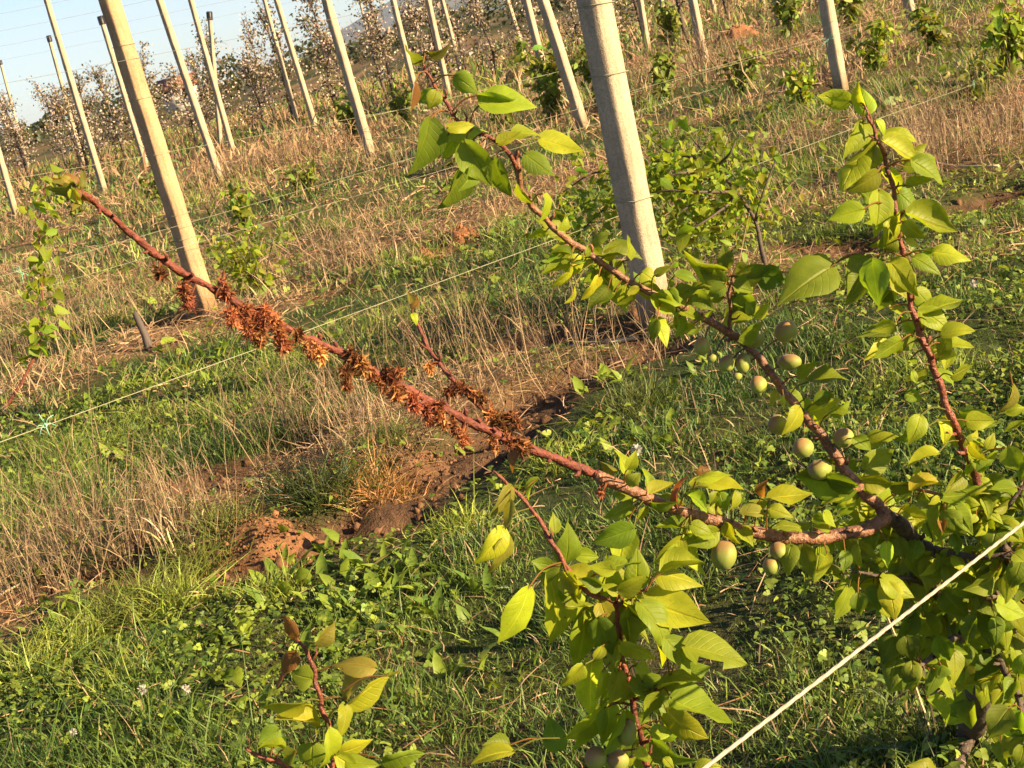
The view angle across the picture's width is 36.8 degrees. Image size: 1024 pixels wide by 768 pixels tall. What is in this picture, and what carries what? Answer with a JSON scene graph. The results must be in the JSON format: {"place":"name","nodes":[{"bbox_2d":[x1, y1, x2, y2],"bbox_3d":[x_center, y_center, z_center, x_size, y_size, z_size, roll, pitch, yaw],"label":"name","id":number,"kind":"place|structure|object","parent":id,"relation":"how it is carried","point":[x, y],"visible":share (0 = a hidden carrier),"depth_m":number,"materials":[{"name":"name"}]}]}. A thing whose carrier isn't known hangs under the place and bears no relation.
{"place":"outdoors","nodes":[
{"label":"outdoors","id":0,"kind":"place"},
{"bbox_2d":[0,0,389,133],"label":"sky","id":1,"kind":"structure","parent":0,"point":[227,27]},
{"bbox_2d":[300,0,505,59],"bbox_3d":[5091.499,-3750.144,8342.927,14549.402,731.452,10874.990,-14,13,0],"label":"mountain","id":2,"kind":"structure","parent":0,"point":[388,20],"depth_m":9288.19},
{"bbox_2d":[0,0,1023,767],"bbox_3d":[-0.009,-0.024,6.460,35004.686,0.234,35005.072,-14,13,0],"label":"ground","id":3,"kind":"structure","parent":0,"point":[404,514],"depth_m":5.56,"materials":[{"name":"soil"}]},
{"bbox_2d":[0,148,18,214],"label":"concrete post","id":4,"kind":"object","parent":3,"relation":"on","point":[8,186],"visible":0.81,"depth_m":28.54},
{"bbox_2d":[0,103,32,174],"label":"apple tree","id":5,"kind":"object","parent":3,"relation":"on","point":[20,169],"visible":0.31,"depth_m":54.15,"materials":[{"name":"white plant"}]},
{"bbox_2d":[0,89,34,178],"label":"apple tree","id":6,"kind":"object","parent":3,"relation":"on","point":[17,142],"visible":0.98,"depth_m":45.84,"materials":[{"name":"white plant"}]},
{"bbox_2d":[0,91,40,168],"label":"apple tree","id":7,"kind":"object","parent":3,"relation":"on","point":[28,139],"visible":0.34,"depth_m":49.97,"materials":[{"name":"white plant"}]},
{"bbox_2d":[2,163,76,410],"bbox_3d":[-2.586,-0.544,8.419,0.428,1.222,0.686,-5,17,36],"label":"apricot sapling","id":8,"kind":"object","parent":3,"relation":"on","point":[44,255],"visible":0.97,"depth_m":8.41,"materials":[{"name":"green plant"}]},
{"bbox_2d":[19,76,73,165],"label":"apple tree","id":9,"kind":"object","parent":3,"relation":"on","point":[54,126],"visible":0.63,"depth_m":50.73,"materials":[{"name":"white plant"}]},
{"bbox_2d":[0,580,119,701],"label":"grass tussock","id":10,"kind":"object","parent":3,"relation":"on","point":[28,672],"depth_m":4.24,"materials":[{"name":"plant"}]},
{"bbox_2d":[46,35,84,165],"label":"concrete post","id":11,"kind":"object","parent":3,"relation":"on","point":[49,41],"visible":0.58,"depth_m":45.17,"materials":[{"name":"grey concrete"}]},
{"bbox_2d":[41,82,99,166],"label":"apple tree","id":12,"kind":"object","parent":3,"relation":"on","point":[56,105],"visible":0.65,"depth_m":46.47,"materials":[{"name":"white plant"}]},
{"bbox_2d":[0,487,150,608],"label":"straw stubs","id":13,"kind":"object","parent":3,"relation":"on","point":[76,570],"visible":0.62,"depth_m":5.19,"materials":[{"name":"beige plant"}]},
{"bbox_2d":[44,0,107,194],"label":"concrete post","id":14,"kind":"object","parent":3,"relation":"on","point":[81,115],"visible":0.86,"depth_m":27.51,"materials":[{"name":"concrete"}]},
{"bbox_2d":[42,76,113,167],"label":"apple tree","id":15,"kind":"object","parent":3,"relation":"on","point":[81,141],"visible":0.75,"depth_m":42.73,"materials":[{"name":"white plant"}]},
{"bbox_2d":[67,71,111,158],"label":"apple tree","id":16,"kind":"object","parent":3,"relation":"on","point":[80,89],"visible":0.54,"depth_m":47.71,"materials":[{"name":"white plant"}]},
{"bbox_2d":[0,560,184,681],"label":"grass tussock","id":17,"kind":"object","parent":3,"relation":"on","point":[80,625],"depth_m":4.40,"materials":[{"name":"plant"}]},
{"bbox_2d":[81,60,128,158],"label":"apple tree","id":18,"kind":"object","parent":3,"relation":"on","point":[104,91],"visible":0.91,"depth_m":43.90,"materials":[{"name":"white plant"}]},
{"bbox_2d":[29,598,184,726],"bbox_3d":[-1.024,0.747,3.998,0.506,0.219,0.557,-9,15,24],"label":"grass tussock","id":19,"kind":"object","parent":3,"relation":"on","point":[125,658],"depth_m":3.97,"materials":[{"name":"plant"}]},
{"bbox_2d":[97,15,149,167],"bbox_3d":[-8.538,-6.331,33.939,0.108,3.588,0.108,-1,19,45],"label":"concrete post","id":20,"kind":"object","parent":3,"relation":"on","point":[101,21],"visible":0.9,"depth_m":33.87,"materials":[{"name":"grey concrete"}]},
{"bbox_2d":[109,75,151,146],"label":"apple tree","id":21,"kind":"object","parent":3,"relation":"on","point":[125,131],"visible":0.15,"depth_m":39.91,"materials":[{"name":"white plant"}]},
{"bbox_2d":[132,311,152,350],"bbox_3d":[-2.193,-0.294,9.165,0.062,0.288,0.054,-14,13,0],"label":"dead stump","id":22,"kind":"object","parent":3,"relation":"on","point":[146,339],"visible":0.89,"depth_m":9.14,"materials":[{"name":"brown wood"}]},
{"bbox_2d":[23,531,262,649],"bbox_3d":[-1.085,0.652,4.427,0.772,0.390,0.815,-14,13,0],"label":"grass tussock","id":23,"kind":"object","parent":3,"relation":"on","point":[110,607],"depth_m":4.52,"materials":[{"name":"plant"}]},
{"bbox_2d":[41,539,251,642],"bbox_3d":[-1.110,0.633,4.564,0.640,0.339,0.661,-11,14,16],"label":"grass tussock","id":24,"kind":"object","parent":3,"relation":"on","point":[187,585],"depth_m":4.50,"materials":[{"name":"plant"}]},
{"bbox_2d":[139,173,162,209],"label":"apricot sapling","id":25,"kind":"object","parent":3,"relation":"on","point":[145,184],"visible":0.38,"depth_m":21.00,"materials":[{"name":"green plant"}]},
{"bbox_2d":[137,41,177,142],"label":"apple tree","id":26,"kind":"object","parent":3,"relation":"on","point":[151,76],"visible":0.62,"depth_m":44.48,"materials":[{"name":"white plant"}]},
{"bbox_2d":[98,0,218,320],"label":"concrete post","id":27,"kind":"object","parent":3,"relation":"on","point":[153,139],"visible":0.91,"depth_m":9.78,"materials":[{"name":"concrete"}]},
{"bbox_2d":[2,88,715,299],"bbox_3d":[-0.835,-1.400,10.762,6.743,0.169,0.002,-24,16,-35],"label":"trellis wire","id":28,"kind":"object","parent":27,"relation":"attached to","point":[320,206],"visible":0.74,"depth_m":10.29,"materials":[{"name":"metal"}]},
{"bbox_2d":[137,489,209,554],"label":"straw stubs","id":29,"kind":"object","parent":3,"relation":"on","point":[157,530],"visible":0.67,"depth_m":5.11,"materials":[{"name":"beige plant"}]},
{"bbox_2d":[156,72,202,114],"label":"house","id":30,"kind":"structure","parent":3,"relation":"on","point":[181,107],"depth_m":116.62,"materials":[{"name":"paint"}]},
{"bbox_2d":[159,62,214,143],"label":"apple tree","id":31,"kind":"object","parent":3,"relation":"on","point":[175,85],"visible":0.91,"depth_m":40.94,"materials":[{"name":"white plant"}]},
{"bbox_2d":[89,506,285,590],"bbox_3d":[-1.045,0.581,4.919,0.634,0.341,0.633,-19,14,-17],"label":"grass tussock","id":32,"kind":"object","parent":3,"relation":"on","point":[180,558],"depth_m":4.91,"materials":[{"name":"plant"}]},
{"bbox_2d":[156,0,223,182],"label":"concrete post","id":33,"kind":"object","parent":3,"relation":"on","point":[188,85],"visible":0.93,"depth_m":22.88,"materials":[{"name":"concrete"}]},
{"bbox_2d":[181,48,230,133],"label":"apple tree","id":34,"kind":"object","parent":3,"relation":"on","point":[196,79],"visible":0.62,"depth_m":45.80,"materials":[{"name":"white plant"}]},
{"bbox_2d":[148,488,271,558],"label":"grass tussock","id":35,"kind":"object","parent":3,"relation":"on","point":[223,512],"depth_m":5.09,"materials":[{"name":"plant"}]},
{"bbox_2d":[188,0,234,150],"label":"concrete post","id":36,"kind":"object","parent":3,"relation":"on","point":[219,103],"visible":0.88,"depth_m":30.90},
{"bbox_2d":[206,11,222,146],"bbox_3d":[-6.752,-6.842,35.013,0.100,3.184,0.100,10,18,43],"label":"concrete post","id":37,"kind":"object","parent":3,"relation":"on","point":[209,15],"visible":0.77,"depth_m":34.87,"materials":[{"name":"grey concrete"}]},
{"bbox_2d":[187,17,247,133],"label":"apple tree","id":38,"kind":"object","parent":3,"relation":"on","point":[219,74],"visible":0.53,"depth_m":41.77,"materials":[{"name":"white plant"}]},
{"bbox_2d":[220,183,256,235],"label":"apricot sapling","id":39,"kind":"object","parent":3,"relation":"on","point":[243,211],"visible":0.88,"depth_m":14.26,"materials":[{"name":"green plant"}]},
{"bbox_2d":[196,216,295,294],"bbox_3d":[-1.731,-0.759,10.250,0.514,0.631,0.512,-3,17,39],"label":"apricot sapling","id":40,"kind":"object","parent":3,"relation":"on","point":[239,265],"visible":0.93,"depth_m":10.20,"materials":[{"name":"green plant"}]},
{"bbox_2d":[227,47,284,131],"bbox_3d":[-6.347,-7.194,37.706,1.208,2.137,1.257,-19,14,-29],"label":"apple tree","id":41,"kind":"object","parent":3,"relation":"on","point":[242,73],"visible":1,"depth_m":37.53,"materials":[{"name":"white plant"}]},
{"bbox_2d":[228,7,289,120],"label":"apple tree","id":42,"kind":"object","parent":3,"relation":"on","point":[250,41],"visible":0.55,"depth_m":42.68,"materials":[{"name":"white plant"}]},
{"bbox_2d":[176,547,347,623],"bbox_3d":[-0.724,0.585,4.398,0.482,0.176,0.454,-25,17,-39],"label":"grass tussock","id":43,"kind":"object","parent":3,"relation":"on","point":[255,586],"depth_m":4.41,"materials":[{"name":"plant"}]},
{"bbox_2d":[193,508,341,579],"bbox_3d":[-0.792,0.532,4.986,0.492,0.209,0.492,-14,13,0],"label":"soil mound","id":44,"kind":"object","parent":3,"relation":"on","point":[269,537],"visible":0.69,"depth_m":4.95,"materials":[{"name":"soil"}]},
{"bbox_2d":[245,0,308,120],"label":"apple tree","id":45,"kind":"object","parent":3,"relation":"on","point":[263,20],"visible":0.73,"depth_m":38.39,"materials":[{"name":"white plant"}]},
{"bbox_2d":[262,0,299,121],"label":"concrete post","id":46,"kind":"object","parent":3,"relation":"on","point":[284,73],"visible":0.93,"depth_m":37.94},
{"bbox_2d":[0,0,576,154],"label":"distant trees","id":47,"kind":"object","parent":3,"relation":"on","point":[353,55],"visible":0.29,"depth_m":128.91,"materials":[{"name":"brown plant"}]},
{"bbox_2d":[274,0,316,130],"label":"concrete post","id":48,"kind":"object","parent":3,"relation":"on","point":[301,81],"visible":0.91,"depth_m":31.04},
{"bbox_2d":[275,158,320,194],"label":"apricot sapling","id":49,"kind":"object","parent":3,"relation":"on","point":[307,175],"visible":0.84,"depth_m":17.45,"materials":[{"name":"green plant"}]},
{"bbox_2d":[289,0,352,104],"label":"apple tree","id":50,"kind":"object","parent":3,"relation":"on","point":[310,3],"visible":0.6,"depth_m":39.31,"materials":[{"name":"white plant"}]},
{"bbox_2d":[299,14,358,102],"bbox_3d":[-4.205,-7.129,34.720,1.412,2.318,1.469,-8,13,27],"label":"apple tree","id":51,"kind":"object","parent":3,"relation":"on","point":[325,42],"visible":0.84,"depth_m":34.72,"materials":[{"name":"white plant"}]},
{"bbox_2d":[198,422,464,534],"bbox_3d":[-0.649,0.287,5.311,0.907,0.472,0.770,-24,17,-35],"label":"grass tussock","id":52,"kind":"object","parent":3,"relation":"on","point":[308,490],"depth_m":5.23,"materials":[{"name":"plant"}]},
{"bbox_2d":[332,86,364,140],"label":"apricot sapling","id":53,"kind":"object","parent":3,"relation":"on","point":[347,110],"visible":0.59,"depth_m":24.93,"materials":[{"name":"green plant"}]},
{"bbox_2d":[321,0,376,160],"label":"concrete post","id":54,"kind":"object","parent":3,"relation":"on","point":[346,69],"visible":0.88,"depth_m":19.38,"materials":[{"name":"concrete"}]},
{"bbox_2d":[338,0,404,94],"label":"apple tree","id":55,"kind":"object","parent":3,"relation":"on","point":[371,45],"visible":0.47,"depth_m":40.52,"materials":[{"name":"white plant"}]},
{"bbox_2d":[348,0,404,98],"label":"apple tree","id":56,"kind":"object","parent":3,"relation":"on","point":[382,48],"visible":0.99,"depth_m":35.60,"materials":[{"name":"white plant"}]},
{"bbox_2d":[302,433,461,524],"bbox_3d":[-0.451,0.358,5.330,0.589,0.408,0.696,-20,15,-23],"label":"grass tussock","id":57,"kind":"object","parent":3,"relation":"on","point":[400,490],"depth_m":5.26,"materials":[{"name":"plant"}]},
{"bbox_2d":[343,404,424,455],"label":"grass tussock","id":58,"kind":"object","parent":3,"relation":"on","point":[394,435],"depth_m":5.60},
{"bbox_2d":[385,73,415,128],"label":"apricot sapling","id":59,"kind":"object","parent":3,"relation":"on","point":[395,104],"visible":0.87,"depth_m":24.56,"materials":[{"name":"green plant"}]},
{"bbox_2d":[390,0,421,107],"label":"concrete post","id":60,"kind":"object","parent":3,"relation":"on","point":[403,42],"visible":0.69,"depth_m":29.76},
{"bbox_2d":[366,437,468,493],"bbox_3d":[-0.329,0.301,5.456,0.368,0.170,0.379,-14,13,0],"label":"soil mound","id":61,"kind":"object","parent":3,"relation":"on","point":[437,467],"visible":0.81,"depth_m":5.41,"materials":[{"name":"soil"}]},
{"bbox_2d":[388,0,459,86],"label":"apple tree","id":62,"kind":"object","parent":3,"relation":"on","point":[410,8],"visible":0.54,"depth_m":36.66,"materials":[{"name":"white plant"}]},
{"bbox_2d":[403,0,473,84],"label":"apple tree","id":63,"kind":"object","parent":3,"relation":"on","point":[425,46],"visible":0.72,"depth_m":31.95,"materials":[{"name":"white plant"}]},
{"bbox_2d":[425,0,451,98],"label":"concrete post","id":64,"kind":"object","parent":3,"relation":"on","point":[437,43],"visible":0.81,"depth_m":30.55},
{"bbox_2d":[375,486,524,555],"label":"grass tussock","id":65,"kind":"object","parent":3,"relation":"on","point":[434,528],"depth_m":4.63,"materials":[{"name":"plant"}]},
{"bbox_2d":[417,0,483,71],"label":"apple tree","id":66,"kind":"object","parent":3,"relation":"on","point":[455,29],"visible":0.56,"depth_m":37.42,"materials":[{"name":"white plant"}]},
{"bbox_2d":[440,0,461,70],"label":"concrete post","id":67,"kind":"object","parent":3,"relation":"on","point":[446,17],"visible":0.6,"depth_m":35.76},
{"bbox_2d":[433,224,485,250],"bbox_3d":[-0.377,-1.006,10.647,0.467,0.187,0.458,-14,13,0],"label":"soil mound","id":68,"kind":"object","parent":3,"relation":"on","point":[459,229],"visible":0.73,"depth_m":10.57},
{"bbox_2d":[455,0,515,73],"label":"apple tree","id":69,"kind":"object","parent":3,"relation":"on","point":[474,10],"visible":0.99,"depth_m":32.58,"materials":[{"name":"white plant"}]},
{"bbox_2d":[476,78,513,128],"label":"apricot sapling","id":70,"kind":"object","parent":3,"relation":"on","point":[507,118],"visible":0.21,"depth_m":19.64,"materials":[{"name":"green plant"}]},
{"bbox_2d":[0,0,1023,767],"bbox_3d":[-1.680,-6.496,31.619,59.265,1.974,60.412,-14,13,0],"label":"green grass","id":71,"kind":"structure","parent":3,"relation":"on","point":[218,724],"depth_m":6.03,"materials":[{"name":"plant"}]},
{"bbox_2d":[0,0,1023,767],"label":"dry grass","id":72,"kind":"structure","parent":3,"relation":"on","point":[210,182],"depth_m":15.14,"materials":[{"name":"plant"}]},
{"bbox_2d":[0,183,1023,617],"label":"soil clods","id":73,"kind":"object","parent":3,"relation":"on","point":[544,419],"visible":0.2,"depth_m":5.57,"materials":[{"name":"soil"}]},
{"bbox_2d":[0,33,1023,767],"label":"clover cover","id":74,"kind":"object","parent":3,"relation":"on","point":[188,649],"visible":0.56,"depth_m":4.50,"materials":[{"name":"green plant"}]},
{"bbox_2d":[1,151,1023,767],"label":"broadleaf weeds","id":75,"kind":"object","parent":3,"relation":"on","point":[347,555],"visible":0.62,"depth_m":4.35,"materials":[{"name":"green plant"}]},
{"bbox_2d":[497,0,557,52],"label":"apple tree","id":76,"kind":"object","parent":3,"relation":"on","point":[526,35],"visible":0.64,"depth_m":33.89,"materials":[{"name":"white plant"}]},
{"bbox_2d":[522,0,544,91],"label":"concrete post","id":77,"kind":"object","parent":3,"relation":"on","point":[531,22],"visible":0.49,"depth_m":23.16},
{"bbox_2d":[47,42,1023,767],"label":"apricot tree","id":78,"kind":"object","parent":3,"relation":"on","point":[967,642],"visible":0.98,"depth_m":1.77,"materials":[{"name":"green plant"}]},
{"bbox_2d":[510,36,569,122],"bbox_3d":[0.325,-3.539,18.116,0.646,1.212,0.860,-18,14,-14],"label":"apricot sapling","id":79,"kind":"object","parent":3,"relation":"on","point":[549,84],"visible":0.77,"depth_m":17.97,"materials":[{"name":"green plant"}]},
{"bbox_2d":[479,419,611,484],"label":"grass tussock","id":80,"kind":"object","parent":3,"relation":"on","point":[561,452],"depth_m":5.02,"materials":[{"name":"plant"}]},
{"bbox_2d":[537,0,588,128],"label":"concrete post","id":81,"kind":"object","parent":3,"relation":"on","point":[562,62],"visible":0.88,"depth_m":16.63,"materials":[{"name":"concrete"}]},
{"bbox_2d":[546,0,582,51],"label":"apple tree","id":82,"kind":"object","parent":3,"relation":"on","point":[574,25],"visible":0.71,"depth_m":34.51,"materials":[{"name":"white plant"}]},
{"bbox_2d":[543,334,642,349],"bbox_3d":[0.285,-0.160,6.553,0.534,0.088,0.268,-6,16,33],"label":"drip hose","id":83,"kind":"object","parent":3,"relation":"on","point":[630,338],"visible":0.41,"depth_m":6.38,"materials":[{"name":"black plastic"}]},
{"bbox_2d":[570,34,625,106],"bbox_3d":[0.948,-3.558,17.765,0.691,1.109,0.728,-7,15,29],"label":"apricot sapling","id":84,"kind":"object","parent":3,"relation":"on","point":[583,69],"visible":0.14,"depth_m":17.76,"materials":[{"name":"green plant"}]},
{"bbox_2d":[517,341,714,436],"bbox_3d":[0.432,0.064,5.306,0.632,0.300,0.778,-5,16,34],"label":"grass tussock","id":85,"kind":"object","parent":3,"relation":"on","point":[630,397],"depth_m":5.35,"materials":[{"name":"plant"}]},
{"bbox_2d":[575,0,673,339],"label":"concrete post","id":86,"kind":"object","parent":3,"relation":"on","point":[621,141],"visible":0.88,"depth_m":6.27,"materials":[{"name":"concrete"}]},
{"bbox_2d":[0,85,970,442],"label":"trellis wire","id":87,"kind":"object","parent":86,"relation":"attached to","point":[414,291],"visible":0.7,"depth_m":5.60,"materials":[{"name":"metal"}]},
{"bbox_2d":[612,0,651,37],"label":"apple tree","id":88,"kind":"object","parent":3,"relation":"on","point":[631,10],"visible":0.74,"depth_m":30.67,"materials":[{"name":"white plant"}]},
{"bbox_2d":[637,0,650,51],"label":"concrete post","id":89,"kind":"object","parent":3,"relation":"on","point":[641,10],"visible":0.81,"depth_m":29.33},
{"bbox_2d":[648,0,681,48],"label":"apricot sapling","id":90,"kind":"object","parent":3,"relation":"on","point":[667,21],"visible":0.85,"depth_m":27.23,"materials":[{"name":"green plant"}]},
{"bbox_2d":[648,46,688,97],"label":"apricot sapling","id":91,"kind":"object","parent":3,"relation":"on","point":[660,74],"visible":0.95,"depth_m":17.71,"materials":[{"name":"green plant"}]},
{"bbox_2d":[523,96,826,272],"bbox_3d":[0.692,-0.850,6.962,1.302,0.829,0.853,-4,17,36],"label":"apricot sapling","id":92,"kind":"object","parent":3,"relation":"on","point":[689,189],"visible":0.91,"depth_m":6.82,"materials":[{"name":"green plant"}]},
{"bbox_2d":[674,0,703,34],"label":"apple tree","id":93,"kind":"object","parent":3,"relation":"on","point":[678,4],"visible":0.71,"depth_m":31.61,"materials":[{"name":"brown plant"}]},
{"bbox_2d":[688,0,708,67],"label":"concrete post","id":94,"kind":"object","parent":3,"relation":"on","point":[694,10],"visible":0.51,"depth_m":20.92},
{"bbox_2d":[706,24,773,48],"bbox_3d":[3.701,-5.782,25.442,1.211,0.337,1.202,-14,13,0],"label":"soil mound","id":95,"kind":"object","parent":3,"relation":"on","point":[744,30],"visible":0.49,"depth_m":25.23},
{"bbox_2d":[715,38,772,96],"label":"apricot sapling","id":96,"kind":"object","parent":3,"relation":"on","point":[740,74],"visible":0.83,"depth_m":15.70,"materials":[{"name":"green plant"}]},
{"bbox_2d":[768,0,807,38],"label":"apricot sapling","id":97,"kind":"object","parent":3,"relation":"on","point":[786,12],"visible":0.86,"depth_m":22.06,"materials":[{"name":"green plant"}]},
{"bbox_2d":[777,48,817,111],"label":"apricot sapling","id":98,"kind":"object","parent":3,"relation":"on","point":[793,81],"visible":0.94,"depth_m":13.09,"materials":[{"name":"green plant"}]},
{"bbox_2d":[818,0,848,90],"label":"concrete post","id":99,"kind":"object","parent":3,"relation":"on","point":[829,22],"visible":0.87,"depth_m":13.76,"materials":[{"name":"concrete"}]},
{"bbox_2d":[3,14,906,275],"bbox_3d":[0.186,-1.988,11.643,9.584,0.227,0.002,-24,17,-36],"label":"trellis wire","id":100,"kind":"object","parent":99,"relation":"attached to","point":[414,157],"visible":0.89,"depth_m":10.69,"materials":[{"name":"metal"}]},
{"bbox_2d":[834,0,865,28],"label":"apricot sapling","id":101,"kind":"object","parent":3,"relation":"on","point":[847,6],"visible":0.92,"depth_m":21.16,"materials":[{"name":"green plant"}]},
{"bbox_2d":[845,13,902,69],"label":"apricot sapling","id":102,"kind":"object","parent":3,"relation":"on","point":[873,56],"visible":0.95,"depth_m":14.40,"materials":[{"name":"green plant"}]},
{"bbox_2d":[769,641,1015,767],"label":"grass tussock","id":103,"kind":"object","parent":3,"relation":"on","point":[917,754],"depth_m":2.80,"materials":[{"name":"plant"}]},
{"bbox_2d":[901,0,955,48],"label":"apricot sapling","id":104,"kind":"object","parent":3,"relation":"on","point":[934,29],"visible":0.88,"depth_m":15.05,"materials":[{"name":"green plant"}]},
{"bbox_2d":[937,40,1015,112],"bbox_3d":[3.066,-1.979,10.244,0.459,0.602,0.456,-23,16,-33],"label":"apricot sapling","id":105,"kind":"object","parent":3,"relation":"on","point":[983,76],"visible":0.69,"depth_m":10.18,"materials":[{"name":"green plant"}]},
{"bbox_2d":[980,0,1023,79],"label":"apricot sapling","id":106,"kind":"object","parent":3,"relation":"on","point":[1010,31],"visible":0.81,"depth_m":11.85,"materials":[{"name":"green plant"}]},
{"bbox_2d":[702,521,1023,767],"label":"rope","id":107,"kind":"object","parent":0,"point":[748,734],"visible":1,"depth_m":1.24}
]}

